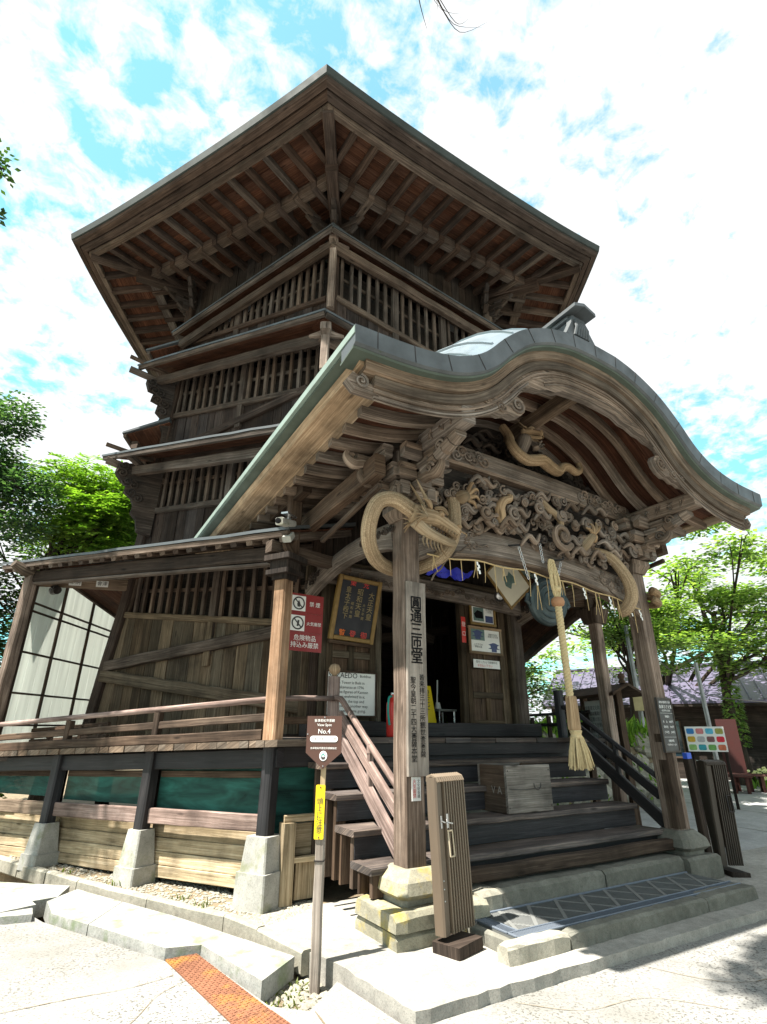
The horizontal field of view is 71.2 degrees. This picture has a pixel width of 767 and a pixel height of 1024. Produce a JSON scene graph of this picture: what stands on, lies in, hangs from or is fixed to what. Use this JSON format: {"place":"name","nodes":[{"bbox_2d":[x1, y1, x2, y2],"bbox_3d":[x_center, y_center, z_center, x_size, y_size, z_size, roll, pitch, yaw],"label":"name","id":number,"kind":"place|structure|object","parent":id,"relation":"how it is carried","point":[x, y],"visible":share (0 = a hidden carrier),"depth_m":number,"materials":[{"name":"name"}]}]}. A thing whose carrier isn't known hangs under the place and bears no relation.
{"place":"outdoors","nodes":[
{"label":"outdoors","id":0,"kind":"place"},
{"bbox_2d":[0,771,136,922],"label":"ground","id":1,"kind":"structure","parent":0,"point":[17,796],"depth_m":13.77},
{"bbox_2d":[0,567,12,662],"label":"evergreen tree","id":2,"kind":"object","parent":1,"relation":"on","point":[3,628],"visible":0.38,"depth_m":11.54,"materials":[{"name":"green plant"}]},
{"bbox_2d":[0,510,62,800],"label":"evergreen tree","id":3,"kind":"object","parent":1,"relation":"on","point":[11,601],"visible":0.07,"depth_m":14.30,"materials":[{"name":"green plant"}]},
{"bbox_2d":[0,390,67,551],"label":"broadleaf tree","id":4,"kind":"object","parent":1,"relation":"on","point":[11,482],"visible":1,"depth_m":12.28,"materials":[{"name":"green plant"}]},
{"bbox_2d":[0,451,136,570],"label":"broadleaf tree","id":5,"kind":"object","parent":1,"relation":"on","point":[102,519],"visible":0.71,"depth_m":13.41,"materials":[{"name":"green plant"}]},
{"bbox_2d":[279,974,323,1007],"bbox_3d":[-0.565,3.101,3.415,0.499,0.081,1.089,8,-24,-17],"label":"gutter bed","id":6,"kind":"object","parent":1,"relation":"on","point":[281,1002],"visible":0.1,"depth_m":3.42,"materials":[{"name":"beige gravel"}]},
{"bbox_2d":[306,716,341,993],"bbox_3d":[-0.436,2.318,3.686,0.260,1.705,0.075,-2,-23,4],"label":"view spot sign","id":7,"kind":"object","parent":6,"relation":"on","point":[323,742],"visible":0.99,"depth_m":3.84,"materials":[{"name":"brown wood"}]},
{"bbox_2d":[314,785,324,839],"bbox_3d":[-0.446,2.094,3.740,0.066,0.335,0.012,-2,-23,4],"label":"warning plate","id":8,"kind":"object","parent":7,"relation":"attached to","point":[319,813],"visible":1,"depth_m":3.74,"materials":[{"name":"yellow plastic"}]},
{"bbox_2d":[419,0,488,32],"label":"broadleaf tree","id":9,"kind":"object","parent":1,"relation":"on","point":[442,9],"visible":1,"depth_m":7.73,"materials":[{"name":"plant"}]},
{"bbox_2d":[0,831,537,914],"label":"dirt strip","id":10,"kind":"object","parent":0,"point":[334,891],"depth_m":5.16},
{"bbox_2d":[17,821,59,870],"bbox_3d":[-3.871,3.781,6.077,0.300,0.450,0.300,-12,-25,26],"label":"pedestal","id":11,"kind":"object","parent":10,"relation":"on","point":[41,849],"visible":0.9,"depth_m":6.00,"materials":[{"name":"stone"}]},
{"bbox_2d":[111,828,156,887],"bbox_3d":[-2.476,3.471,5.381,0.300,0.500,0.300,-12,-25,26],"label":"pedestal","id":12,"kind":"object","parent":10,"relation":"on","point":[136,866],"visible":0.83,"depth_m":5.30,"materials":[{"name":"stone"}]},
{"bbox_2d":[0,855,310,976],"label":"kerb","id":13,"kind":"structure","parent":10,"relation":"on","point":[233,924],"depth_m":4.54,"materials":[{"name":"stone"}]},
{"bbox_2d":[9,856,330,1010],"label":"gravel","id":14,"kind":"structure","parent":10,"relation":"on","point":[305,1004],"depth_m":4.67,"materials":[{"name":"grey gravel"}]},
{"bbox_2d":[57,868,308,1009],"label":"weeds","id":15,"kind":"object","parent":10,"relation":"on","point":[203,906],"visible":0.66,"depth_m":3.45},
{"bbox_2d":[232,833,279,914],"bbox_3d":[-1.062,3.150,4.679,0.335,0.565,0.335,-12,-25,26],"label":"pedestal","id":16,"kind":"object","parent":10,"relation":"on","point":[257,883],"visible":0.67,"depth_m":4.56,"materials":[{"name":"stone"}]},
{"bbox_2d":[0,64,762,907],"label":"wooden pagoda","id":17,"kind":"object","parent":10,"relation":"on","point":[350,318],"visible":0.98,"depth_m":6.87,"materials":[{"name":"brown wood"}]},
{"bbox_2d":[49,585,61,594],"bbox_3d":[-4.984,1.185,8.117,0.218,0.137,0.114,-12,-25,26],"label":"flood lamp","id":18,"kind":"object","parent":17,"relation":"attached to","point":[55,589],"visible":1,"depth_m":8.09,"materials":[{"name":"metal"}]},
{"bbox_2d":[156,461,250,507],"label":"lattice window","id":19,"kind":"structure","parent":17,"relation":"in","point":[212,482],"depth_m":8.81,"materials":[{"name":"brown wood"}]},
{"bbox_2d":[127,564,310,653],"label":"lattice window","id":20,"kind":"structure","parent":17,"relation":"in","point":[249,593],"depth_m":7.79,"materials":[{"name":"brown wood"}]},
{"bbox_2d":[175,347,319,428],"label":"lattice window","id":21,"kind":"structure","parent":17,"relation":"in","point":[249,382],"depth_m":9.05,"materials":[{"name":"brown wood"}]},
{"bbox_2d":[202,259,327,336],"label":"lattice window","id":22,"kind":"structure","parent":17,"relation":"in","point":[313,287],"depth_m":9.39,"materials":[{"name":"brown wood"}]},
{"bbox_2d":[275,511,296,542],"bbox_3d":[-1.038,0.143,5.678,0.109,0.335,0.366,-7,-24,16],"label":"security camera","id":23,"kind":"object","parent":17,"relation":"attached to","point":[285,522],"visible":0.95,"depth_m":5.67,"materials":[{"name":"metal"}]},
{"bbox_2d":[289,593,323,652],"bbox_3d":[-0.866,1.232,5.970,0.420,0.630,0.021,15,-27,-31],"label":"prohibition sign","id":24,"kind":"object","parent":17,"relation":"attached to","point":[306,623],"visible":0.98,"depth_m":5.97,"materials":[{"name":"red plastic"}]},
{"bbox_2d":[323,584,375,720],"bbox_3d":[-0.415,1.727,6.792,0.707,1.820,0.055,13,-26,-29],"label":"door","id":25,"kind":"structure","parent":17,"relation":"in","point":[349,658],"depth_m":6.75,"materials":[{"name":"brown wood"}]},
{"bbox_2d":[324,669,376,717],"bbox_3d":[-0.388,2.210,6.508,0.706,0.534,0.041,13,-26,-29],"label":"english notice","id":26,"kind":"object","parent":17,"relation":"attached to","point":[358,691],"visible":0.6,"depth_m":6.55,"materials":[{"name":"white paper"}]},
{"bbox_2d":[327,574,382,647],"bbox_3d":[-0.352,1.254,6.775,0.668,0.853,0.257,13,-26,-29],"label":"honour board","id":27,"kind":"object","parent":17,"relation":"attached to","point":[355,609],"visible":1,"depth_m":6.75,"materials":[{"name":"brown paint"}]},
{"bbox_2d":[386,693,393,736],"bbox_3d":[0.097,2.382,6.308,0.201,0.498,0.150,13,-26,-29],"label":"fire extinguisher","id":28,"kind":"object","parent":17,"relation":"on","point":[389,716],"visible":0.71,"depth_m":6.24,"materials":[{"name":"red metal"}]},
{"bbox_2d":[338,258,471,351],"bbox_3d":[0.595,-3.185,9.625,3.184,1.770,0.238,13,-26,-29],"label":"lattice window","id":29,"kind":"structure","parent":17,"relation":"in","point":[388,309],"depth_m":9.52,"materials":[{"name":"brown wood"}]},
{"bbox_2d":[411,777,420,800],"bbox_3d":[0.262,2.206,4.263,0.087,0.170,0.010,13,-26,-29],"label":"sticker","id":30,"kind":"object","parent":17,"relation":"attached to","point":[416,788],"visible":1,"depth_m":4.26,"materials":[{"name":"white paper"}]},
{"bbox_2d":[405,581,428,776],"bbox_3d":[0.286,1.383,4.598,0.218,1.596,0.036,13,-26,-29],"label":"name board","id":31,"kind":"object","parent":17,"relation":"attached to","point":[417,756],"visible":1,"depth_m":4.55,"materials":[{"name":"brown wood"}]},
{"bbox_2d":[427,686,435,722],"bbox_3d":[0.583,2.832,7.664,0.320,0.655,0.212,13,-26,-29],"label":"floor sign","id":32,"kind":"object","parent":17,"relation":"on","point":[431,716],"visible":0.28,"depth_m":7.66,"materials":[{"name":"yellow plastic"}]},
{"bbox_2d":[434,709,456,722],"bbox_3d":[0.862,3.134,7.990,0.330,0.350,0.350,13,-26,-29],"label":"table","id":33,"kind":"object","parent":17,"relation":"on","point":[440,715],"visible":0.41,"depth_m":7.94,"materials":[{"name":"grey metal"}]},
{"bbox_2d":[425,565,473,580],"bbox_3d":[0.774,0.725,6.330,0.562,0.095,0.250,13,-26,-29],"label":"blue sheet","id":34,"kind":"object","parent":17,"relation":"on","point":[455,574],"visible":0.83,"depth_m":6.30,"materials":[{"name":"blue fabric"}]},
{"bbox_2d":[461,617,465,642],"bbox_3d":[1.167,1.711,7.793,0.075,0.370,0.011,13,-26,-29],"label":"red label","id":35,"kind":"object","parent":17,"relation":"attached to","point":[463,627],"visible":1,"depth_m":7.79,"materials":[{"name":"paper"}]},
{"bbox_2d":[469,605,496,627],"bbox_3d":[1.487,1.544,8.040,0.500,0.330,0.039,13,-26,-29],"label":"framed print","id":36,"kind":"object","parent":17,"relation":"attached to","point":[482,616],"visible":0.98,"depth_m":8.02,"materials":[{"name":"white paper"}]},
{"bbox_2d":[468,625,502,655],"bbox_3d":[1.504,1.904,7.903,0.635,0.400,0.039,13,-26,-29],"label":"framed print","id":37,"kind":"object","parent":17,"relation":"attached to","point":[485,641],"visible":1,"depth_m":7.89,"materials":[{"name":"white paper"}]},
{"bbox_2d":[473,659,499,668],"bbox_3d":[1.501,2.210,7.774,0.500,0.115,0.008,13,-26,-29],"label":"sign","id":38,"kind":"object","parent":17,"relation":"attached to","point":[479,663],"depth_m":7.77,"materials":[{"name":"white paper"}]},
{"bbox_2d":[463,605,509,723],"bbox_3d":[1.493,2.180,7.863,0.739,1.820,0.055,13,-26,-29],"label":"door","id":39,"kind":"structure","parent":17,"relation":"in","point":[487,688],"depth_m":7.71,"materials":[{"name":"brown wood"}]},
{"bbox_2d":[494,591,503,601],"bbox_3d":[1.655,1.161,7.701,0.174,0.272,0.178,13,-26,-29],"label":"spot lamp","id":40,"kind":"object","parent":17,"relation":"attached to","point":[498,597],"visible":0.6,"depth_m":7.64,"materials":[{"name":"metal"}]},
{"bbox_2d":[484,564,529,609],"bbox_3d":[1.704,0.926,7.285,0.783,0.758,0.202,18,-28,-36],"label":"votive plaque","id":41,"kind":"object","parent":17,"relation":"hanging from","point":[511,593],"visible":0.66,"depth_m":7.28,"materials":[{"name":"beige wood"}]},
{"bbox_2d":[477,762,553,813],"bbox_3d":[1.379,2.882,5.617,0.624,0.432,0.438,13,-26,-29],"label":"offering box","id":42,"kind":"object","parent":17,"relation":"on","point":[516,788],"visible":0.99,"depth_m":5.45,"materials":[{"name":"grey wood"}]},
{"bbox_2d":[508,542,529,579],"bbox_3d":[1.435,0.511,5.688,0.226,0.410,0.064,3,-23,-7],"label":"chain","id":43,"kind":"object","parent":17,"relation":"hanging from","point":[518,545],"visible":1,"depth_m":5.70,"materials":[{"name":"metal"}]},
{"bbox_2d":[427,553,642,631],"bbox_3d":[1.784,0.907,5.756,3.201,0.504,0.033,13,-26,-29],"label":"sacred straw string","id":44,"kind":"object","parent":17,"relation":"hanging from","point":[484,562],"visible":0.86,"depth_m":5.71,"materials":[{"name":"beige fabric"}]},
{"bbox_2d":[528,538,543,562],"bbox_3d":[1.688,0.425,5.899,0.172,0.288,0.049,-1,-23,2],"label":"chain","id":45,"kind":"object","parent":17,"relation":"hanging from","point":[541,540],"visible":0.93,"depth_m":5.90,"materials":[{"name":"metal"}]},
{"bbox_2d":[524,573,570,625],"bbox_3d":[1.827,0.776,6.047,0.644,1.018,0.180,13,-26,-29],"label":"temple gong","id":46,"kind":"object","parent":17,"relation":"hanging from","point":[545,614],"visible":0.64,"depth_m":5.86,"materials":[{"name":"grey metal"}]},
{"bbox_2d":[553,557,563,574],"bbox_3d":[1.951,0.654,5.949,0.172,0.349,0.104,-1,-23,2],"label":"chain","id":47,"kind":"object","parent":17,"relation":"hanging from","point":[561,560],"visible":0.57,"depth_m":6.00,"materials":[{"name":"metal"}]},
{"bbox_2d":[547,559,594,770],"bbox_3d":[1.879,1.495,5.502,0.259,2.097,0.250,13,-26,-29],"label":"bell rope","id":48,"kind":"object","parent":47,"relation":"hanging from","point":[580,756],"visible":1,"depth_m":5.32,"materials":[{"name":"fabric"}]},
{"bbox_2d":[654,697,680,752],"bbox_3d":[3.241,2.430,6.114,0.280,0.580,0.036,13,-26,-29],"label":"board","id":49,"kind":"object","parent":17,"relation":"attached to","point":[667,726],"visible":1,"depth_m":6.10,"materials":[{"name":"grey wood"}]},
{"bbox_2d":[0,916,766,1023],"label":"paving","id":50,"kind":"structure","parent":0,"point":[41,962],"depth_m":3.22,"materials":[{"name":"concrete"}]},
{"bbox_2d":[0,138,20,226],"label":"broadleaf tree","id":51,"kind":"object","parent":50,"relation":"on","point":[9,179],"visible":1,"depth_m":8.15,"materials":[{"name":"green plant"}]},
{"bbox_2d":[0,908,32,924],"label":"gutter slab","id":52,"kind":"structure","parent":50,"relation":"on","point":[18,916],"depth_m":4.37,"materials":[{"name":"grey concrete"}]},
{"bbox_2d":[0,882,69,917],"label":"gutter slab","id":53,"kind":"structure","parent":50,"relation":"on","point":[21,896],"depth_m":4.94,"materials":[{"name":"grey concrete"}]},
{"bbox_2d":[43,889,294,1002],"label":"gutter slab","id":54,"kind":"structure","parent":50,"relation":"on","point":[262,973],"depth_m":3.94,"materials":[{"name":"grey concrete"}]},
{"bbox_2d":[165,953,269,1021],"bbox_3d":[-1.060,2.914,3.317,0.231,0.012,1.086,17,-28,-35],"label":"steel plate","id":55,"kind":"object","parent":50,"relation":"on","point":[225,996],"visible":1,"depth_m":3.23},
{"bbox_2d":[230,1010,290,1023],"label":"steel plate","id":56,"kind":"object","parent":50,"relation":"on","point":[269,1017],"visible":1,"depth_m":2.88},
{"bbox_2d":[2,964,764,1023],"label":"paving cracks","id":57,"kind":"object","parent":50,"relation":"on","point":[324,1022],"visible":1,"depth_m":3.09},
{"bbox_2d":[246,846,766,1023],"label":"stone ledge","id":58,"kind":"object","parent":50,"relation":"on","point":[427,985],"visible":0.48,"depth_m":3.50,"materials":[{"name":"grey stone"}]},
{"bbox_2d":[355,915,466,952],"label":"stone block","id":59,"kind":"structure","parent":58,"relation":"on","point":[413,941],"depth_m":3.74,"materials":[{"name":"beige stone"}]},
{"bbox_2d":[355,894,490,934],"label":"stone block","id":60,"kind":"structure","parent":59,"relation":"on","point":[389,916],"depth_m":3.81,"materials":[{"name":"beige stone"}]},
{"bbox_2d":[378,863,432,907],"bbox_3d":[0.204,2.830,4.096,0.460,0.218,0.460,13,-26,-29],"label":"post base","id":61,"kind":"object","parent":60,"relation":"on","point":[402,887],"visible":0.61,"depth_m":3.93,"materials":[{"name":"stone"}]},
{"bbox_2d":[426,772,482,960],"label":"folding gate","id":62,"kind":"structure","parent":58,"relation":"on","point":[453,906],"depth_m":3.84,"materials":[{"name":"brown wood"}]},
{"bbox_2d":[472,882,502,910],"bbox_3d":[0.767,3.146,4.291,0.234,0.248,0.325,13,-26,-29],"label":"step stone","id":63,"kind":"object","parent":58,"relation":"on","point":[492,896],"visible":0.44,"depth_m":4.22,"materials":[{"name":"grey stone"}]},
{"bbox_2d":[467,924,509,951],"bbox_3d":[0.733,3.012,3.786,0.080,0.108,0.492,13,-26,-29],"label":"kerb stone","id":64,"kind":"object","parent":58,"relation":"on","point":[492,940],"visible":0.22,"depth_m":3.73,"materials":[{"name":"grey stone"}]},
{"bbox_2d":[497,930,570,966],"bbox_3d":[1.018,2.930,3.604,0.582,0.121,0.141,13,-26,-29],"label":"kerb stone","id":65,"kind":"object","parent":58,"relation":"on","point":[525,949],"visible":0.9,"depth_m":3.54,"materials":[{"name":"beige stone"}]},
{"bbox_2d":[480,866,605,907],"bbox_3d":[1.401,3.296,4.650,1.256,0.252,0.331,13,-26,-29],"label":"step stone","id":66,"kind":"object","parent":58,"relation":"on","point":[525,889],"visible":0.56,"depth_m":4.54,"materials":[{"name":"grey stone"}]},
{"bbox_2d":[475,871,740,938],"bbox_3d":[1.963,3.266,4.490,2.852,0.054,0.535,13,-26,-29],"label":"floor grating","id":67,"kind":"object","parent":58,"relation":"on","point":[561,913],"visible":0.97,"depth_m":4.34,"materials":[{"name":"grey metal"}]},
{"bbox_2d":[583,852,684,886],"bbox_3d":[2.459,3.547,5.243,1.211,0.252,0.331,13,-26,-29],"label":"step stone","id":68,"kind":"object","parent":58,"relation":"on","point":[636,868],"visible":0.56,"depth_m":5.14,"materials":[{"name":"grey stone"}]},
{"bbox_2d":[562,896,708,949],"bbox_3d":[1.991,3.158,4.142,1.692,0.122,0.126,13,-26,-29],"label":"kerb stone","id":69,"kind":"object","parent":58,"relation":"on","point":[597,931],"visible":0.9,"depth_m":4.04,"materials":[{"name":"grey stone"}]},
{"bbox_2d":[660,851,724,878],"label":"stone block","id":70,"kind":"structure","parent":58,"relation":"on","point":[708,864],"depth_m":5.51,"materials":[{"name":"grey stone"}]},
{"bbox_2d":[657,827,710,855],"bbox_3d":[3.192,3.540,5.774,0.460,0.218,0.460,13,-26,-29],"label":"post base","id":71,"kind":"object","parent":70,"relation":"on","point":[690,842],"visible":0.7,"depth_m":5.62,"materials":[{"name":"stone"}]},
{"bbox_2d":[682,753,712,852],"bbox_3d":[3.475,3.298,5.889,0.157,1.189,0.074,13,-26,-29],"label":"gate post","id":72,"kind":"object","parent":58,"relation":"on","point":[696,800],"visible":0.81,"depth_m":5.91,"materials":[{"name":"brown wood"}]},
{"bbox_2d":[696,760,750,877],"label":"folding gate","id":73,"kind":"structure","parent":58,"relation":"on","point":[718,805],"depth_m":6.00,"materials":[{"name":"brown wood"}]},
{"bbox_2d":[693,882,758,911],"bbox_3d":[3.031,3.421,4.765,0.792,0.122,0.205,13,-26,-29],"label":"kerb stone","id":74,"kind":"object","parent":58,"relation":"on","point":[717,899],"visible":0.86,"depth_m":4.69,"materials":[{"name":"grey stone"}]},
{"bbox_2d":[0,0,766,722],"label":"sky","id":75,"kind":"structure","parent":0,"point":[637,127],"materials":[{"name":"blue"}]},
{"bbox_2d":[435,680,440,708],"bbox_3d":[0.805,2.712,7.969,0.097,0.409,0.098,13,-26,-29],"label":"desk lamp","id":76,"kind":"object","parent":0,"point":[437,705],"visible":1,"depth_m":7.94,"materials":[{"name":"grey metal"}]},
{"bbox_2d":[605,779,766,850],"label":"plaza","id":77,"kind":"structure","parent":0,"point":[756,819],"depth_m":10.21,"materials":[{"name":"grey concrete"}]},
{"bbox_2d":[527,658,551,720],"bbox_3d":[2.173,5.146,12.983,3.463,3.920,3.168,13,-26,-29],"label":"maple tree","id":78,"kind":"object","parent":77,"relation":"on","point":[538,710],"visible":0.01,"depth_m":12.70,"materials":[{"name":"green plant"}]},
{"bbox_2d":[525,628,575,710],"bbox_3d":[3.239,5.258,15.087,5.180,5.307,4.698,13,-26,-29],"label":"maple tree","id":79,"kind":"object","parent":77,"relation":"on","point":[531,686],"visible":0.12,"depth_m":15.01,"materials":[{"name":"green plant"}]},
{"bbox_2d":[542,731,660,806],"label":"retaining wall","id":80,"kind":"structure","parent":77,"relation":"on","point":[645,753],"depth_m":11.80,"materials":[{"name":"stone"}]},
{"bbox_2d":[443,714,656,804],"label":"wall plants","id":81,"kind":"object","parent":80,"relation":"attached to","point":[632,728],"depth_m":12.20,"materials":[{"name":"green plant"}]},
{"bbox_2d":[563,673,641,829],"bbox_3d":[3.335,3.642,7.949,0.520,2.300,1.500,5,-23,-11],"label":"notice board","id":82,"kind":"object","parent":77,"relation":"on","point":[588,698],"visible":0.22,"depth_m":7.81,"materials":[{"name":"brown wood"}]},
{"bbox_2d":[569,562,698,730],"bbox_3d":[6.408,4.395,14.035,4.379,6.130,3.883,13,-26,-29],"label":"maple tree","id":83,"kind":"object","parent":77,"relation":"on","point":[612,634],"visible":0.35,"depth_m":14.08,"materials":[{"name":"green plant"}]},
{"bbox_2d":[624,625,644,726],"bbox_3d":[6.227,4.751,12.871,0.320,4.051,0.324,-11,-25,26],"label":"utility pole","id":84,"kind":"object","parent":77,"relation":"on","point":[638,705],"visible":0.52,"depth_m":13.19,"materials":[{"name":"grey concrete"}]},
{"bbox_2d":[630,639,766,702],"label":"cable","id":85,"kind":"object","parent":84,"relation":"attached to","point":[709,695],"visible":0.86,"depth_m":13.93,"materials":[{"name":"black rubber"}]},
{"bbox_2d":[526,550,766,685],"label":"maple tree","id":86,"kind":"object","parent":77,"relation":"on","point":[666,679],"visible":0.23,"depth_m":18.57,"materials":[{"name":"green plant"}]},
{"bbox_2d":[541,661,766,780],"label":"souvenir house","id":87,"kind":"structure","parent":77,"relation":"on","point":[687,706],"depth_m":19.64,"materials":[{"name":"purple wood"}]},
{"bbox_2d":[639,719,685,757],"bbox_3d":[10.347,8.428,19.917,1.464,1.325,0.084,-11,-25,25],"label":"window","id":88,"kind":"structure","parent":87,"relation":"in","point":[678,724],"depth_m":19.62,"materials":[{"name":"brown wood"}]},
{"bbox_2d":[608,522,766,785],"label":"maple tree","id":89,"kind":"object","parent":77,"relation":"on","point":[730,600],"visible":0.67,"depth_m":16.66,"materials":[{"name":"green plant"}]},
{"bbox_2d":[693,662,718,759],"bbox_3d":[8.339,5.528,13.675,0.160,3.252,0.114,13,-26,-29],"label":"utility pole","id":90,"kind":"object","parent":77,"relation":"on","point":[705,708],"visible":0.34,"depth_m":13.90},
{"bbox_2d":[684,719,747,809],"bbox_3d":[7.355,5.507,11.772,1.022,1.780,0.445,-13,-26,29],"label":"picture board","id":91,"kind":"object","parent":77,"relation":"on","point":[722,736],"visible":0.93,"depth_m":11.83,"materials":[{"name":"multicoloured"}]},
{"bbox_2d":[728,774,752,793],"bbox_3d":[9.308,7.457,14.722,1.500,0.448,0.547,-13,-26,28],"label":"bench","id":92,"kind":"object","parent":77,"relation":"on","point":[746,778],"visible":0.34,"depth_m":14.34,"materials":[{"name":"red wood"}]},
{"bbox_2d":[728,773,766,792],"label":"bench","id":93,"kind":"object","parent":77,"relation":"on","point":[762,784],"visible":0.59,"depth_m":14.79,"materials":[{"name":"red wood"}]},
{"bbox_2d":[751,772,766,788],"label":"flower bed leaves","id":94,"kind":"object","parent":77,"relation":"on","point":[755,784],"visible":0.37,"depth_m":16.07,"materials":[{"name":"green plant"}]},
{"bbox_2d":[747,767,766,779],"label":"flowers","id":95,"kind":"object","parent":94,"relation":"attached to","point":[763,769],"visible":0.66,"depth_m":16.14,"materials":[{"name":"yellow plant"}]}
]}

